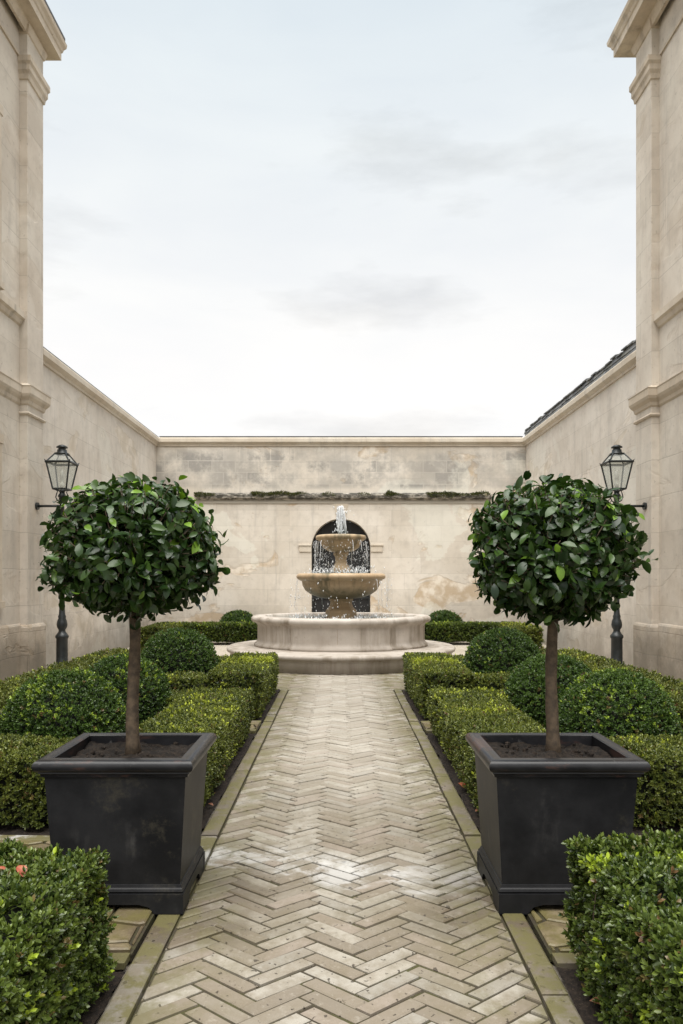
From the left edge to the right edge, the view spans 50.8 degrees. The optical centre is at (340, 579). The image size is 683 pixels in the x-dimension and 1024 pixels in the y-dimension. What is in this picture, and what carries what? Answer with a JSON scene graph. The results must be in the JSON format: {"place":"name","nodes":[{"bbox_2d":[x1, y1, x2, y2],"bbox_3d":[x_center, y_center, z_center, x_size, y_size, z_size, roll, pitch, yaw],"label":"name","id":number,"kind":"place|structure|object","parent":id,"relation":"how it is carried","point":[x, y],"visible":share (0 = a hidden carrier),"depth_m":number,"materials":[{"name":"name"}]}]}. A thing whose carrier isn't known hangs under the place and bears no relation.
{"place":"outdoors","nodes":[
{"label":"outdoors","id":0,"kind":"place"},
{"bbox_2d":[94,642,584,1023],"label":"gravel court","id":1,"kind":"object","parent":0,"point":[221,649],"depth_m":6.78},
{"bbox_2d":[65,972,124,1023],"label":"soil bed","id":2,"kind":"object","parent":1,"relation":"on","point":[92,1014],"visible":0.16,"depth_m":2.58,"materials":[{"name":"brown soil"}]},
{"bbox_2d":[0,836,118,1023],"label":"box hedge","id":3,"kind":"object","parent":2,"relation":"on","point":[51,947],"visible":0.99,"depth_m":2.28,"materials":[{"name":"green plant"}]},
{"bbox_2d":[16,865,26,876],"bbox_3d":[-1.072,0.977,2.418,0.036,0.027,0.039,0,0,0],"label":"fallen leaf","id":4,"kind":"object","parent":3,"relation":"on","point":[19,868],"visible":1,"depth_m":2.42,"materials":[{"name":"plant"}]},
{"bbox_2d":[0,733,255,834],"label":"soil bed","id":5,"kind":"object","parent":1,"relation":"on","point":[208,808],"visible":0.06,"depth_m":4.85,"materials":[{"name":"brown soil"}]},
{"bbox_2d":[0,667,125,746],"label":"topiary ball","id":6,"kind":"object","parent":5,"relation":"on","point":[68,703],"visible":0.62,"depth_m":5.25,"materials":[{"name":"green plant"}]},
{"bbox_2d":[0,647,142,724],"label":"box hedge","id":7,"kind":"object","parent":5,"relation":"on","point":[81,663],"visible":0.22,"depth_m":8.35,"materials":[{"name":"green plant"}]},
{"bbox_2d":[0,686,255,829],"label":"box hedge","id":8,"kind":"object","parent":5,"relation":"on","point":[226,716],"visible":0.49,"depth_m":5.04,"materials":[{"name":"green plant"}]},
{"bbox_2d":[86,652,171,723],"bbox_3d":[-2.006,1.083,6.620,0.879,0.837,0.889,0,0,0],"label":"topiary ball","id":9,"kind":"object","parent":5,"relation":"on","point":[153,684],"visible":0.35,"depth_m":6.42,"materials":[{"name":"green plant"}]},
{"bbox_2d":[0,722,260,961],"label":"paving","id":10,"kind":"structure","parent":1,"relation":"on","point":[129,920],"depth_m":3.14,"materials":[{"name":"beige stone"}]},
{"bbox_2d":[31,733,216,913],"bbox_3d":[-1.012,1.150,3.490,0.714,0.700,0.616,0,0,0],"label":"square planter","id":11,"kind":"object","parent":10,"relation":"on","point":[139,817],"visible":0.93,"depth_m":3.24,"materials":[{"name":"metal"}]},
{"bbox_2d":[35,472,230,754],"bbox_3d":[-0.985,0.167,3.471,0.894,1.390,0.899,0,0,0],"label":"ball tree","id":12,"kind":"object","parent":11,"relation":"on","point":[134,549],"visible":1,"depth_m":3.26,"materials":[{"name":"green plant"}]},
{"bbox_2d":[0,689,287,1023],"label":"kerb","id":13,"kind":"structure","parent":1,"relation":"on","point":[122,1005],"depth_m":3.08,"materials":[{"name":"stone"}]},
{"bbox_2d":[140,621,183,648],"bbox_3d":[-4.032,1.234,16.200,0.710,0.554,1.760,0,0,0],"label":"box hedge","id":14,"kind":"object","parent":1,"relation":"on","point":[148,631],"visible":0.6,"depth_m":15.44,"materials":[{"name":"green plant"}]},
{"bbox_2d":[167,620,256,642],"bbox_3d":[-3.028,1.244,17.420,2.672,0.545,0.786,0,0,0],"label":"box hedge","id":15,"kind":"object","parent":1,"relation":"on","point":[231,631],"visible":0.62,"depth_m":17.13,"materials":[{"name":"green plant"}]},
{"bbox_2d":[219,609,252,621],"bbox_3d":[-2.620,1.127,18.290,1.029,0.778,1.030,0,0,0],"label":"topiary ball","id":16,"kind":"object","parent":1,"relation":"on","point":[237,615],"visible":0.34,"depth_m":18.04,"materials":[{"name":"green plant"}]},
{"bbox_2d":[253,689,279,721],"bbox_3d":[-2.218,1.512,8.738,2.764,0.048,2.225,0,0,0],"label":"soil bed","id":17,"kind":"object","parent":1,"relation":"on","point":[267,708],"visible":0.02,"depth_m":8.53,"materials":[{"name":"brown soil"}]},
{"bbox_2d":[79,651,279,718],"bbox_3d":[-1.933,1.212,8.733,2.259,0.591,2.197,0,0,0],"label":"box hedge","id":18,"kind":"object","parent":17,"relation":"on","point":[257,673],"visible":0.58,"depth_m":7.86,"materials":[{"name":"green plant"}]},
{"bbox_2d":[140,626,219,673],"bbox_3d":[-1.973,1.034,8.758,0.974,0.940,0.990,0,0,0],"label":"topiary ball","id":19,"kind":"object","parent":17,"relation":"on","point":[167,650],"visible":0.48,"depth_m":8.47,"materials":[{"name":"green plant"}]},
{"bbox_2d":[156,436,525,622],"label":"garden wall","id":20,"kind":"structure","parent":1,"relation":"on","point":[410,504],"depth_m":19.00,"materials":[{"name":"paint"}]},
{"bbox_2d":[312,520,369,611],"bbox_3d":[0.000,-0.075,19.408,1.640,3.250,0.105,0,0,0],"label":"door","id":21,"kind":"structure","parent":20,"relation":"in","point":[352,528],"depth_m":19.40,"materials":[{"name":"paint"}]},
{"bbox_2d":[226,506,455,674],"bbox_3d":[0.000,0.073,13.320,4.190,2.914,4.022,0,0,0],"label":"tiered fountain","id":22,"kind":"object","parent":1,"relation":"on","point":[340,636],"visible":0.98,"depth_m":12.38,"materials":[{"name":"stone"}]},
{"bbox_2d":[403,690,429,721],"bbox_3d":[2.218,1.514,8.738,2.764,0.050,2.225,0,0,0],"label":"soil bed","id":23,"kind":"object","parent":1,"relation":"on","point":[413,707],"visible":0.06,"depth_m":8.57,"materials":[{"name":"brown soil"}]},
{"bbox_2d":[402,651,545,717],"bbox_3d":[1.925,1.222,8.736,2.243,0.562,2.215,0,0,0],"label":"box hedge","id":24,"kind":"object","parent":23,"relation":"on","point":[423,672],"visible":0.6,"depth_m":7.90,"materials":[{"name":"green plant"}]},
{"bbox_2d":[462,627,540,673],"bbox_3d":[1.964,1.030,8.752,0.996,0.946,0.996,0,0,0],"label":"topiary ball","id":25,"kind":"object","parent":23,"relation":"on","point":[503,649],"visible":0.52,"depth_m":8.49,"materials":[{"name":"green plant"}]},
{"bbox_2d":[540,647,682,733],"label":"box hedge","id":26,"kind":"object","parent":23,"relation":"on","point":[593,662],"visible":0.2,"depth_m":8.20,"materials":[{"name":"green plant"}]},
{"bbox_2d":[429,610,462,621],"bbox_3d":[2.624,1.128,18.288,1.015,0.774,1.042,0,0,0],"label":"topiary ball","id":27,"kind":"object","parent":1,"relation":"on","point":[441,615],"visible":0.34,"depth_m":18.05,"materials":[{"name":"green plant"}]},
{"bbox_2d":[425,620,519,642],"bbox_3d":[3.024,1.236,17.424,2.680,0.553,0.784,0,0,0],"label":"box hedge","id":28,"kind":"object","parent":1,"relation":"on","point":[450,631],"visible":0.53,"depth_m":17.13,"materials":[{"name":"green plant"}]},
{"bbox_2d":[498,621,544,648],"bbox_3d":[4.035,1.232,16.202,0.711,0.559,1.740,0,0,0],"label":"box hedge","id":29,"kind":"object","parent":1,"relation":"on","point":[533,632],"visible":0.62,"depth_m":15.44,"materials":[{"name":"green plant"}]},
{"bbox_2d":[394,689,675,1023],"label":"kerb","id":30,"kind":"structure","parent":1,"relation":"on","point":[559,1006],"depth_m":3.02,"materials":[{"name":"stone"}]},
{"bbox_2d":[421,722,676,961],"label":"paving","id":31,"kind":"structure","parent":1,"relation":"on","point":[551,927],"depth_m":3.11,"materials":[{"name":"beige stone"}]},
{"bbox_2d":[465,733,650,913],"bbox_3d":[1.012,1.150,3.490,0.714,0.700,0.616,0,0,0],"label":"square planter","id":32,"kind":"object","parent":31,"relation":"on","point":[538,805],"visible":0.91,"depth_m":3.24,"materials":[{"name":"metal"}]},
{"bbox_2d":[467,470,658,752],"bbox_3d":[1.049,0.166,3.496,0.899,1.392,0.900,0,0,0],"label":"ball tree","id":33,"kind":"object","parent":32,"relation":"on","point":[559,548],"visible":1,"depth_m":3.27,"materials":[{"name":"green plant"}]},
{"bbox_2d":[426,733,682,835],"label":"soil bed","id":34,"kind":"object","parent":1,"relation":"on","point":[456,780],"visible":0.06,"depth_m":5.00,"materials":[{"name":"brown soil"}]},
{"bbox_2d":[504,652,592,728],"bbox_3d":[1.948,1.086,6.629,0.918,0.835,0.916,0,0,0],"label":"topiary ball","id":35,"kind":"object","parent":34,"relation":"on","point":[527,690],"visible":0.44,"depth_m":6.40,"materials":[{"name":"green plant"}]},
{"bbox_2d":[426,684,682,828],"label":"box hedge","id":36,"kind":"object","parent":34,"relation":"on","point":[454,717],"visible":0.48,"depth_m":5.00,"materials":[{"name":"green plant"}]},
{"bbox_2d":[558,665,682,738],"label":"topiary ball","id":37,"kind":"object","parent":34,"relation":"on","point":[621,701],"visible":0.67,"depth_m":5.26,"materials":[{"name":"green plant"}]},
{"bbox_2d":[556,967,616,1023],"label":"soil bed","id":38,"kind":"object","parent":1,"relation":"on","point":[586,1008],"visible":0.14,"depth_m":2.61,"materials":[{"name":"brown soil"}]},
{"bbox_2d":[558,824,682,1023],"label":"box hedge","id":39,"kind":"object","parent":38,"relation":"on","point":[626,908],"visible":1,"depth_m":2.33,"materials":[{"name":"green plant"}]},
{"bbox_2d":[43,0,635,436],"label":"sky","id":40,"kind":"structure","parent":0,"point":[261,217],"materials":[{"name":"white"}]},
{"bbox_2d":[130,673,551,1023],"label":"path","id":41,"kind":"structure","parent":0,"point":[336,734],"depth_m":3.41,"materials":[{"name":"stone"}]},
{"label":"ground","id":42,"kind":"structure","parent":0,"visible":0},
{"bbox_2d":[0,0,66,680],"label":"stone building","id":43,"kind":"structure","parent":42,"relation":"on","point":[32,38],"depth_m":10.97,"materials":[{"name":"stone"}]},
{"bbox_2d":[0,103,4,289],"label":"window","id":44,"kind":"structure","parent":43,"relation":"in","point":[2,285],"depth_m":10.28,"materials":[{"name":"stone"}]},
{"bbox_2d":[0,433,4,607],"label":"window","id":45,"kind":"structure","parent":43,"relation":"in","point":[2,603],"depth_m":10.28,"materials":[{"name":"stone"}]},
{"bbox_2d":[35,445,78,663],"bbox_3d":[-4.473,-0.302,11.280,0.609,3.645,0.403,0,0,0],"label":"lamp post","id":46,"kind":"object","parent":42,"relation":"on","point":[61,636],"visible":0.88,"depth_m":11.23,"materials":[{"name":"metal"}]},
{"bbox_2d":[43,347,158,667],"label":"garden wall","id":47,"kind":"structure","parent":42,"relation":"on","point":[100,435],"depth_m":13.64,"materials":[{"name":"paint"}]},
{"bbox_2d":[523,340,635,665],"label":"garden wall","id":48,"kind":"structure","parent":42,"relation":"on","point":[582,428],"depth_m":13.79,"materials":[{"name":"paint"}]},
{"bbox_2d":[600,444,646,663],"bbox_3d":[4.448,-0.302,11.280,0.659,3.645,0.403,0,0,0],"label":"lamp post","id":49,"kind":"object","parent":42,"relation":"on","point":[616,636],"visible":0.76,"depth_m":11.23,"materials":[{"name":"metal"}]},
{"bbox_2d":[607,0,682,679],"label":"stone building","id":50,"kind":"structure","parent":42,"relation":"on","point":[647,35],"depth_m":11.04,"materials":[{"name":"stone"}]}
]}

